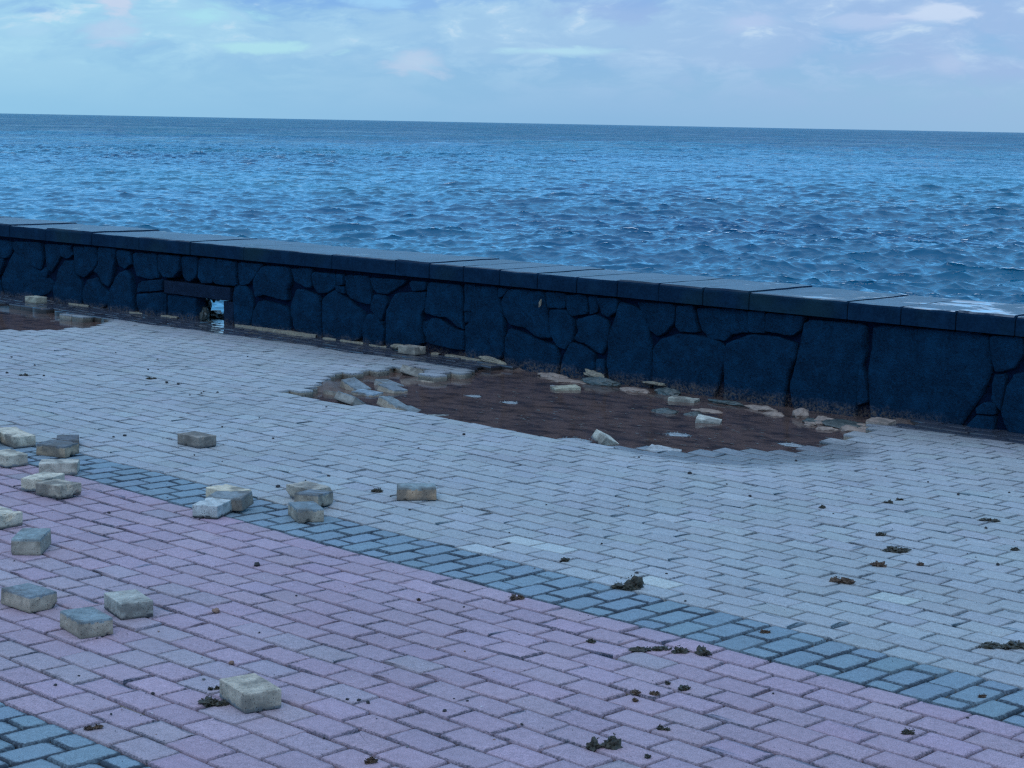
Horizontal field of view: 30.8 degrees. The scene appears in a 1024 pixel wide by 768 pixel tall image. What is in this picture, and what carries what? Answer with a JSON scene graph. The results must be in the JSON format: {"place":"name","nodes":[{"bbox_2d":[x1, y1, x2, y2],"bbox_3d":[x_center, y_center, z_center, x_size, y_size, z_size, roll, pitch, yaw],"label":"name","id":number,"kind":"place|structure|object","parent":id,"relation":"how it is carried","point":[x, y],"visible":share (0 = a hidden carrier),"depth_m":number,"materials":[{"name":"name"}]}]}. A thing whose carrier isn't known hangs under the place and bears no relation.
{"place":"outdoors","nodes":[
{"label":"outdoors","id":0,"kind":"place"},
{"bbox_2d":[0,294,1023,767],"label":"pavement","id":1,"kind":"structure","parent":0,"point":[776,550],"depth_m":7.59,"materials":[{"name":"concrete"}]},
{"bbox_2d":[0,506,22,528],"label":"paving block","id":2,"kind":"object","parent":1,"relation":"on","point":[9,517],"depth_m":8.41,"materials":[{"name":"concrete"}]},
{"bbox_2d":[0,427,24,441],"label":"paving block","id":3,"kind":"object","parent":1,"relation":"on","point":[5,429],"depth_m":10.58,"materials":[{"name":"concrete"}]},
{"bbox_2d":[0,449,27,467],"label":"paving block","id":4,"kind":"object","parent":1,"relation":"on","point":[11,458],"depth_m":9.82,"materials":[{"name":"concrete"}]},
{"bbox_2d":[1,431,35,447],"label":"paving block","id":5,"kind":"object","parent":1,"relation":"on","point":[15,439],"depth_m":10.38,"materials":[{"name":"concrete"}]},
{"bbox_2d":[1,583,57,612],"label":"paving block","id":6,"kind":"object","parent":1,"relation":"on","point":[29,597],"depth_m":7.04,"materials":[{"name":"concrete"}]},
{"bbox_2d":[11,528,50,554],"bbox_3d":[-2.058,0.674,7.960,0.127,0.072,0.195,1,10,-1],"label":"paving block","id":7,"kind":"object","parent":1,"relation":"on","point":[30,541],"depth_m":7.87,"materials":[{"name":"concrete"}]},
{"bbox_2d":[25,295,46,303],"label":"paving block","id":8,"kind":"object","parent":1,"relation":"on","point":[35,299],"depth_m":18.46,"materials":[{"name":"concrete"}]},
{"bbox_2d":[21,471,64,490],"bbox_3d":[-2.336,0.487,9.258,0.128,0.064,0.197,4,8,19],"label":"paving block","id":9,"kind":"object","parent":1,"relation":"on","point":[28,483],"depth_m":9.19,"materials":[{"name":"concrete"}]},
{"bbox_2d":[36,440,78,457],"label":"paving block","id":10,"kind":"object","parent":1,"relation":"on","point":[57,448],"depth_m":10.12,"materials":[{"name":"concrete"}]},
{"bbox_2d":[36,479,80,498],"bbox_3d":[-2.216,0.511,9.083,0.197,0.064,0.128,5,9,39],"label":"paving block","id":11,"kind":"object","parent":1,"relation":"on","point":[57,488],"depth_m":9.04,"materials":[{"name":"concrete"}]},
{"bbox_2d":[39,459,79,474],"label":"paving block","id":12,"kind":"object","parent":1,"relation":"on","point":[68,466],"depth_m":9.60,"materials":[{"name":"concrete"}]},
{"bbox_2d":[56,435,78,443],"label":"paving block","id":13,"kind":"object","parent":1,"relation":"on","point":[72,438],"depth_m":10.42,"materials":[{"name":"concrete"}]},
{"bbox_2d":[68,303,88,306],"bbox_3d":[-4.281,-0.782,18.357,0.340,0.019,0.060,8,11,42],"label":"mortar strip","id":14,"kind":"object","parent":1,"relation":"on","point":[78,304],"visible":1,"depth_m":18.33,"materials":[{"name":"grey concrete"}]},
{"bbox_2d":[60,606,112,638],"bbox_3d":[-1.542,0.863,6.732,0.127,0.064,0.196,-5,10,-35],"label":"paving block","id":15,"kind":"object","parent":1,"relation":"on","point":[86,622],"depth_m":6.68,"materials":[{"name":"concrete"}]},
{"bbox_2d":[83,723,103,730],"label":"seaweed tuft","id":16,"kind":"object","parent":1,"relation":"on","point":[89,727],"visible":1,"depth_m":5.66,"materials":[{"name":"brown plant"}]},
{"bbox_2d":[104,589,152,619],"bbox_3d":[-1.440,0.829,6.982,0.128,0.064,0.196,-4,9,-30],"label":"paving block","id":17,"kind":"object","parent":1,"relation":"on","point":[129,604],"depth_m":6.92,"materials":[{"name":"concrete"}]},
{"bbox_2d":[161,315,176,317],"bbox_3d":[-3.211,-0.628,17.392,0.240,0.020,0.057,8,11,42],"label":"mortar strip","id":18,"kind":"object","parent":1,"relation":"on","point":[169,316],"visible":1,"depth_m":17.37,"materials":[{"name":"grey concrete"}]},
{"bbox_2d":[177,431,215,447],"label":"paving block","id":19,"kind":"object","parent":1,"relation":"on","point":[195,439],"depth_m":10.52,"materials":[{"name":"concrete"}]},
{"bbox_2d":[192,497,232,518],"bbox_3d":[-1.404,0.582,8.735,0.128,0.064,0.197,3,8,14],"label":"paving block","id":20,"kind":"object","parent":1,"relation":"on","point":[212,508],"depth_m":8.65,"materials":[{"name":"concrete"}]},
{"bbox_2d":[197,695,228,707],"bbox_3d":[-0.949,1.013,5.909,0.100,0.036,0.066,5,9,26],"label":"seaweed tuft","id":21,"kind":"object","parent":1,"relation":"on","point":[207,701],"visible":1,"depth_m":5.90,"materials":[{"name":"grey plant"}]},
{"bbox_2d":[208,685,218,690],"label":"seaweed tuft","id":22,"kind":"object","parent":1,"relation":"on","point":[215,688],"visible":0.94,"depth_m":6.07,"materials":[{"name":"black plant"}]},
{"bbox_2d":[212,608,219,612],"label":"pebble","id":23,"kind":"object","parent":1,"relation":"on","point":[215,610],"visible":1,"depth_m":6.99,"materials":[{"name":"beige stone"}]},
{"bbox_2d":[206,484,250,496],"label":"paving block","id":24,"kind":"object","parent":1,"relation":"on","point":[213,489],"depth_m":9.05,"materials":[{"name":"concrete"}]},
{"bbox_2d":[206,491,253,510],"bbox_3d":[-1.347,0.556,8.855,0.194,0.064,0.126,-1,13,18],"label":"paving block","id":25,"kind":"object","parent":1,"relation":"on","point":[241,500],"depth_m":8.82,"materials":[{"name":"concrete"}]},
{"bbox_2d":[219,673,280,712],"bbox_3d":[-0.834,0.984,5.921,0.128,0.064,0.197,-4,10,-33],"label":"paving block","id":26,"kind":"object","parent":1,"relation":"on","point":[248,693],"depth_m":5.87,"materials":[{"name":"concrete"}]},
{"bbox_2d":[235,324,315,336],"bbox_3d":[-2.100,-0.471,16.374,1.090,0.030,0.077,8,11,42],"label":"mortar strip","id":27,"kind":"object","parent":1,"relation":"on","point":[290,332],"visible":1,"depth_m":16.30,"materials":[{"name":"grey concrete"}]},
{"bbox_2d":[288,501,323,522],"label":"paving block","id":28,"kind":"object","parent":1,"relation":"on","point":[305,511],"depth_m":8.62,"materials":[{"name":"concrete"}]},
{"bbox_2d":[286,481,331,497],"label":"paving block","id":29,"kind":"object","parent":1,"relation":"on","point":[292,489],"depth_m":9.16,"materials":[{"name":"concrete"}]},
{"bbox_2d":[294,490,332,505],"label":"paving block","id":30,"kind":"object","parent":1,"relation":"on","point":[321,498],"depth_m":8.90,"materials":[{"name":"concrete"}]},
{"bbox_2d":[340,340,362,343],"bbox_3d":[-1.353,-0.356,15.718,0.290,0.020,0.051,8,11,42],"label":"mortar strip","id":31,"kind":"object","parent":1,"relation":"on","point":[358,342],"visible":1,"depth_m":15.69,"materials":[{"name":"grey concrete"}]},
{"bbox_2d":[364,756,377,764],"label":"seaweed tuft","id":32,"kind":"object","parent":1,"relation":"on","point":[370,760],"visible":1,"depth_m":5.39,"materials":[{"name":"brown plant"}]},
{"bbox_2d":[371,488,383,492],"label":"seaweed tuft","id":33,"kind":"object","parent":1,"relation":"on","point":[378,490],"visible":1,"depth_m":9.35,"materials":[{"name":"brown plant"}]},
{"bbox_2d":[390,344,402,348],"bbox_3d":[-0.926,-0.303,15.285,0.115,0.049,0.180,-5,10,-36],"label":"mortar chunk","id":34,"kind":"object","parent":1,"relation":"on","point":[394,346],"visible":0.53,"depth_m":15.27,"materials":[{"name":"grey concrete"}]},
{"bbox_2d":[398,344,425,354],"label":"paving block","id":35,"kind":"object","parent":1,"relation":"on","point":[409,349],"depth_m":14.99,"materials":[{"name":"concrete"}]},
{"bbox_2d":[396,483,436,499],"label":"paving block","id":36,"kind":"object","parent":1,"relation":"on","point":[416,491],"depth_m":9.15,"materials":[{"name":"concrete"}]},
{"bbox_2d":[445,354,460,357],"bbox_3d":[-0.474,-0.223,14.920,0.180,0.020,0.057,8,11,42],"label":"mortar strip","id":37,"kind":"object","parent":1,"relation":"on","point":[452,355],"visible":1,"depth_m":14.91,"materials":[{"name":"grey concrete"}]},
{"bbox_2d":[461,356,481,360],"bbox_3d":[-0.331,-0.199,14.775,0.230,0.019,0.081,8,11,42],"label":"mortar strip","id":38,"kind":"object","parent":1,"relation":"on","point":[467,358],"visible":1,"depth_m":14.75,"materials":[{"name":"grey concrete"}]},
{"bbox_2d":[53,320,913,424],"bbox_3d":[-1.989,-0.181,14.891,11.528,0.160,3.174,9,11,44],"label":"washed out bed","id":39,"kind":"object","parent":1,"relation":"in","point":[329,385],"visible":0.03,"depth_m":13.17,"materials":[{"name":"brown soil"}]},
{"bbox_2d":[323,390,352,395],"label":"paving block","id":40,"kind":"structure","parent":39,"relation":"on","point":[328,392],"depth_m":12.96,"materials":[{"name":"concrete"}]},
{"bbox_2d":[334,391,365,405],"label":"paving block","id":41,"kind":"object","parent":39,"relation":"on","point":[341,397],"depth_m":12.55,"materials":[{"name":"concrete"}]},
{"bbox_2d":[340,377,370,390],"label":"paving block","id":42,"kind":"object","parent":39,"relation":"on","point":[353,384],"depth_m":13.23,"materials":[{"name":"concrete"}]},
{"bbox_2d":[351,389,382,396],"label":"paving block","id":43,"kind":"object","parent":39,"relation":"on","point":[366,392],"depth_m":12.99,"materials":[{"name":"concrete"}]},
{"bbox_2d":[374,379,403,386],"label":"paving block","id":44,"kind":"object","parent":39,"relation":"on","point":[381,381],"depth_m":13.48,"materials":[{"name":"concrete"}]},
{"bbox_2d":[376,396,406,408],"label":"paving block","id":45,"kind":"object","parent":39,"relation":"on","point":[388,402],"depth_m":12.46,"materials":[{"name":"concrete"}]},
{"bbox_2d":[377,384,407,393],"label":"paving block","id":46,"kind":"object","parent":39,"relation":"on","point":[391,388],"depth_m":13.16,"materials":[{"name":"concrete"}]},
{"bbox_2d":[397,405,420,412],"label":"paving block","id":47,"kind":"object","parent":39,"relation":"on","point":[410,408],"depth_m":12.33,"materials":[{"name":"concrete"}]},
{"bbox_2d":[399,365,423,376],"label":"paving block","id":48,"kind":"object","parent":39,"relation":"on","point":[408,370],"depth_m":14.00,"materials":[{"name":"concrete"}]},
{"bbox_2d":[0,307,869,452],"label":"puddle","id":49,"kind":"object","parent":39,"relation":"on","point":[447,398],"visible":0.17,"depth_m":12.46,"materials":[{"name":"soil"}]},
{"bbox_2d":[500,401,517,403],"bbox_3d":[-0.011,0.125,12.767,0.164,0.009,0.112,9,11,44],"label":"foam patch","id":50,"kind":"object","parent":49,"relation":"on","point":[510,402],"visible":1,"depth_m":12.75,"materials":[{"name":"white liquid"}]},
{"bbox_2d":[562,437,591,442],"bbox_3d":[0.397,0.339,11.302,0.229,0.009,0.147,9,11,44],"label":"foam patch","id":51,"kind":"object","parent":49,"relation":"on","point":[585,440],"visible":0.56,"depth_m":11.30,"materials":[{"name":"white liquid"}]},
{"bbox_2d":[404,386,841,449],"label":"floating flecks","id":52,"kind":"object","parent":49,"relation":"on","point":[630,421],"visible":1,"depth_m":12.05,"materials":[{"name":"brown soil"}]},
{"bbox_2d":[665,432,691,436],"bbox_3d":[1.035,0.314,11.562,0.211,0.009,0.151,9,11,44],"label":"foam patch","id":53,"kind":"object","parent":49,"relation":"on","point":[677,434],"visible":1,"depth_m":11.56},
{"bbox_2d":[708,399,743,406],"bbox_3d":[1.496,0.136,12.886,0.332,0.047,0.101,8,11,41],"label":"rubble stone","id":54,"kind":"object","parent":49,"relation":"on","point":[728,402],"visible":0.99,"depth_m":12.85,"materials":[{"name":"grey stone"}]},
{"bbox_2d":[744,405,777,411],"bbox_3d":[1.697,0.167,12.658,0.285,0.045,0.092,8,11,41],"label":"rubble stone","id":55,"kind":"object","parent":49,"relation":"on","point":[761,408],"visible":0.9,"depth_m":12.63,"materials":[{"name":"beige stone"}]},
{"bbox_2d":[777,442,803,446],"bbox_3d":[1.694,0.368,11.265,0.201,0.009,0.124,9,11,44],"label":"foam patch","id":56,"kind":"object","parent":49,"relation":"on","point":[791,444],"visible":1,"depth_m":11.27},
{"bbox_2d":[804,422,817,425],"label":"rubble stone","id":57,"kind":"object","parent":49,"relation":"on","point":[810,423],"visible":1,"depth_m":12.02,"materials":[{"name":"beige stone"}]},
{"bbox_2d":[479,356,505,363],"bbox_3d":[-0.149,-0.182,14.622,0.304,0.061,0.081,8,11,42],"label":"mortar chunk","id":58,"kind":"object","parent":39,"relation":"on","point":[489,359],"visible":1,"depth_m":14.60,"materials":[{"name":"grey concrete"}]},
{"bbox_2d":[537,372,568,377],"bbox_3d":[0.306,-0.059,14.100,0.294,0.053,0.113,8,11,41],"label":"rubble stone","id":59,"kind":"object","parent":39,"relation":"on","point":[551,375],"visible":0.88,"depth_m":14.06,"materials":[{"name":"beige stone"}]},
{"bbox_2d":[550,385,580,390],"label":"paving block","id":60,"kind":"object","parent":39,"relation":"on","point":[564,387],"depth_m":13.42,"materials":[{"name":"concrete"}]},
{"bbox_2d":[546,377,585,383],"bbox_3d":[0.389,-0.023,13.900,0.440,0.036,0.182,8,11,41],"label":"rubble stone","id":61,"kind":"object","parent":39,"relation":"on","point":[565,380],"visible":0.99,"depth_m":13.84,"materials":[{"name":"beige stone"}]},
{"bbox_2d":[584,369,603,376],"bbox_3d":[0.616,-0.068,13.914,0.220,0.076,0.087,8,11,42],"label":"mortar chunk","id":62,"kind":"object","parent":39,"relation":"on","point":[590,373],"visible":0.71,"depth_m":13.90,"materials":[{"name":"grey concrete"}]},
{"bbox_2d":[579,376,620,386],"bbox_3d":[0.644,-0.013,13.742,0.390,0.096,0.111,8,11,41],"label":"rubble stone","id":63,"kind":"object","parent":39,"relation":"on","point":[600,381],"visible":0.81,"depth_m":13.69,"materials":[{"name":"grey stone"}]},
{"bbox_2d":[591,429,618,444],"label":"paving block","id":64,"kind":"object","parent":39,"relation":"on","point":[599,437],"depth_m":11.14,"materials":[{"name":"concrete"}]},
{"bbox_2d":[620,387,649,392],"bbox_3d":[0.879,0.053,13.436,0.268,0.057,0.137,8,11,41],"label":"rubble stone","id":65,"kind":"object","parent":39,"relation":"on","point":[633,389],"visible":0.83,"depth_m":13.39,"materials":[{"name":"beige stone"}]},
{"bbox_2d":[642,381,665,385],"bbox_3d":[1.034,-0.005,13.555,0.222,0.030,0.068,8,11,42],"label":"mortar chunk","id":66,"kind":"object","parent":39,"relation":"on","point":[654,383],"visible":1,"depth_m":13.53,"materials":[{"name":"beige concrete"}]},
{"bbox_2d":[645,444,681,451],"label":"paving block","id":67,"kind":"object","parent":39,"relation":"on","point":[651,447],"depth_m":10.97,"materials":[{"name":"concrete"}]},
{"bbox_2d":[651,408,678,413],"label":"rubble stone","id":68,"kind":"object","parent":39,"relation":"on","point":[665,410],"visible":0.56,"depth_m":12.44,"materials":[{"name":"grey stone"}]},
{"bbox_2d":[654,387,680,395],"bbox_3d":[1.116,0.064,13.312,0.223,0.079,0.104,8,11,41],"label":"rubble stone","id":69,"kind":"object","parent":39,"relation":"on","point":[667,391],"visible":0.76,"depth_m":13.27,"materials":[{"name":"grey stone"}]},
{"bbox_2d":[668,395,699,402],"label":"paving block","id":70,"kind":"object","parent":39,"relation":"on","point":[674,398],"depth_m":12.96,"materials":[{"name":"concrete"}]},
{"bbox_2d":[683,411,701,415],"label":"rubble stone","id":71,"kind":"object","parent":39,"relation":"on","point":[694,413],"visible":0.41,"depth_m":12.37,"materials":[{"name":"grey stone"}]},
{"bbox_2d":[691,408,720,412],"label":"rubble stone","id":72,"kind":"object","parent":39,"relation":"on","point":[708,410],"visible":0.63,"depth_m":12.52,"materials":[{"name":"beige stone"}]},
{"bbox_2d":[695,414,721,423],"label":"paving block","id":73,"kind":"object","parent":39,"relation":"on","point":[700,418],"depth_m":12.04,"materials":[{"name":"concrete"}]},
{"bbox_2d":[763,411,784,415],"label":"rubble stone","id":74,"kind":"object","parent":39,"relation":"on","point":[772,413],"visible":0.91,"depth_m":12.43,"materials":[{"name":"beige stone"}]},
{"bbox_2d":[792,408,808,417],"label":"rubble stone","id":75,"kind":"object","parent":39,"relation":"on","point":[800,413],"visible":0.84,"depth_m":12.33,"materials":[{"name":"beige stone"}]},
{"bbox_2d":[802,417,816,421],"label":"rubble stone","id":76,"kind":"object","parent":39,"relation":"on","point":[808,419],"visible":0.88,"depth_m":12.15,"materials":[{"name":"grey stone"}]},
{"bbox_2d":[814,417,832,424],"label":"rubble stone","id":77,"kind":"object","parent":39,"relation":"on","point":[819,420],"visible":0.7,"depth_m":12.10,"materials":[{"name":"beige stone"}]},
{"bbox_2d":[816,426,837,429],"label":"rubble stone","id":78,"kind":"object","parent":39,"relation":"on","point":[824,428],"visible":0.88,"depth_m":11.85,"materials":[{"name":"beige stone"}]},
{"bbox_2d":[821,419,865,427],"bbox_3d":[2.157,0.268,11.985,0.322,0.058,0.188,3,8,16],"label":"rubble stone","id":79,"kind":"object","parent":39,"relation":"on","point":[837,423],"visible":0.66,"depth_m":11.98,"materials":[{"name":"grey stone"}]},
{"bbox_2d":[839,425,857,431],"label":"rubble stone","id":80,"kind":"object","parent":39,"relation":"on","point":[847,428],"visible":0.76,"depth_m":11.81,"materials":[{"name":"beige stone"}]},
{"bbox_2d":[856,428,865,432],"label":"rubble stone","id":81,"kind":"object","parent":39,"relation":"on","point":[861,430],"visible":0.15,"depth_m":11.78,"materials":[{"name":"beige stone"}]},
{"bbox_2d":[866,417,895,425],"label":"paving block","id":82,"kind":"object","parent":39,"relation":"on","point":[880,421],"depth_m":11.87,"materials":[{"name":"concrete"}]},
{"bbox_2d":[10,338,1008,766],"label":"dark grit","id":83,"kind":"object","parent":1,"relation":"on","point":[402,602],"visible":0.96,"depth_m":8.56,"materials":[{"name":"black gravel"}]},
{"bbox_2d":[4,353,1021,759],"bbox_3d":[-0.781,0.544,9.458,11.884,0.056,6.992,9,11,44],"label":"brown grit","id":84,"kind":"object","parent":1,"relation":"on","point":[462,549],"visible":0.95,"depth_m":8.88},
{"bbox_2d":[9,318,1023,766],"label":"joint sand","id":85,"kind":"structure","parent":1,"relation":"on","point":[223,322],"depth_m":17.18,"materials":[{"name":"sand"}]},
{"bbox_2d":[508,594,524,600],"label":"seaweed tuft","id":86,"kind":"object","parent":1,"relation":"on","point":[515,597],"visible":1,"depth_m":7.31,"materials":[{"name":"black plant"}]},
{"bbox_2d":[559,557,569,561],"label":"seaweed tuft","id":87,"kind":"object","parent":1,"relation":"on","point":[564,559],"visible":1,"depth_m":7.94,"materials":[{"name":"plant"}]},
{"bbox_2d":[586,638,595,643],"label":"seaweed tuft","id":88,"kind":"object","parent":1,"relation":"on","point":[592,641],"visible":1,"depth_m":6.70,"materials":[{"name":"black plant"}]},
{"bbox_2d":[586,733,622,751],"bbox_3d":[0.278,1.083,5.560,0.114,0.074,0.051,0,8,-11],"label":"seaweed tuft","id":89,"kind":"object","parent":1,"relation":"on","point":[610,743],"visible":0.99,"depth_m":5.55,"materials":[{"name":"plant"}]},
{"bbox_2d":[610,574,643,590],"bbox_3d":[0.465,0.814,7.499,0.144,0.092,0.080,1,8,2],"label":"seaweed tuft","id":90,"kind":"object","parent":1,"relation":"on","point":[635,583],"visible":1,"depth_m":7.49,"materials":[{"name":"black plant"}]},
{"bbox_2d":[630,689,659,695],"bbox_3d":[0.438,1.015,6.108,0.102,0.020,0.041,3,8,10],"label":"seaweed tuft","id":91,"kind":"object","parent":1,"relation":"on","point":[635,692],"visible":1,"depth_m":6.11,"materials":[{"name":"brown plant"}]},
{"bbox_2d":[629,645,671,651],"bbox_3d":[0.493,0.942,6.618,0.163,0.023,0.051,-1,8,-13],"label":"seaweed tuft","id":92,"kind":"object","parent":1,"relation":"on","point":[644,649],"visible":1,"depth_m":6.61,"materials":[{"name":"plant"}]},
{"bbox_2d":[656,724,669,730],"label":"seaweed tuft","id":93,"kind":"object","parent":1,"relation":"on","point":[660,727],"visible":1,"depth_m":5.75,"materials":[{"name":"plant"}]},
{"bbox_2d":[677,684,690,690],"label":"seaweed tuft","id":94,"kind":"object","parent":1,"relation":"on","point":[683,688],"visible":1,"depth_m":6.16,"materials":[{"name":"green plant"}]},
{"bbox_2d":[671,645,711,655],"bbox_3d":[0.637,0.937,6.582,0.148,0.056,0.057,3,8,13],"label":"seaweed tuft","id":95,"kind":"object","parent":1,"relation":"on","point":[701,651],"visible":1,"depth_m":6.58,"materials":[{"name":"plant"}]},
{"bbox_2d":[758,629,770,633],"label":"seaweed tuft","id":96,"kind":"object","parent":1,"relation":"on","point":[764,631],"visible":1,"depth_m":6.86,"materials":[{"name":"black plant"}]},
{"bbox_2d":[828,576,855,584],"bbox_3d":[1.366,0.814,7.691,0.113,0.041,0.072,3,8,11],"label":"seaweed tuft","id":97,"kind":"object","parent":1,"relation":"on","point":[844,580],"visible":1,"depth_m":7.67,"materials":[{"name":"brown plant"}]},
{"bbox_2d":[870,561,886,566],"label":"seaweed tuft","id":98,"kind":"object","parent":1,"relation":"on","point":[878,564],"visible":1,"depth_m":7.98,"materials":[{"name":"brown plant"}]},
{"bbox_2d":[876,531,885,535],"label":"seaweed tuft","id":99,"kind":"object","parent":1,"relation":"on","point":[879,533],"visible":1,"depth_m":8.57,"materials":[{"name":"plant"}]},
{"bbox_2d":[880,545,911,552],"bbox_3d":[1.712,0.739,8.281,0.142,0.035,0.092,3,8,10],"label":"seaweed tuft","id":100,"kind":"object","parent":1,"relation":"on","point":[892,549],"visible":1,"depth_m":8.26,"materials":[{"name":"plant"}]},
{"bbox_2d":[901,727,915,734],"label":"seaweed tuft","id":101,"kind":"object","parent":1,"relation":"on","point":[905,731],"visible":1,"depth_m":5.75,"materials":[{"name":"black plant"}]},
{"bbox_2d":[977,693,986,697],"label":"seaweed tuft","id":102,"kind":"object","parent":1,"relation":"on","point":[982,696],"visible":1,"depth_m":6.13,"materials":[{"name":"brown plant"}]},
{"bbox_2d":[979,517,999,521],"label":"seaweed tuft","id":103,"kind":"object","parent":1,"relation":"on","point":[988,519],"visible":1,"depth_m":8.93,"materials":[{"name":"brown plant"}]},
{"bbox_2d":[975,640,1023,649],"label":"seaweed tuft","id":104,"kind":"object","parent":1,"relation":"on","point":[1010,644],"visible":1,"depth_m":6.74,"materials":[{"name":"black plant"}]},
{"bbox_2d":[0,113,1023,313],"bbox_3d":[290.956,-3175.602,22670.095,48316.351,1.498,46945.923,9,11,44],"label":"sea","id":105,"kind":"structure","parent":0,"point":[939,214],"depth_m":131.65,"materials":[{"name":"liquid"}]},
{"bbox_2d":[0,0,1023,132],"label":"sky","id":106,"kind":"structure","parent":0,"point":[913,65],"materials":[{"name":"blue"}]},
{"label":"ground","id":107,"kind":"structure","parent":0,"visible":0},
{"bbox_2d":[0,216,1023,433],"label":"sea wall","id":108,"kind":"structure","parent":107,"relation":"on","point":[845,352],"depth_m":14.00,"materials":[{"name":"stone"}]}
]}

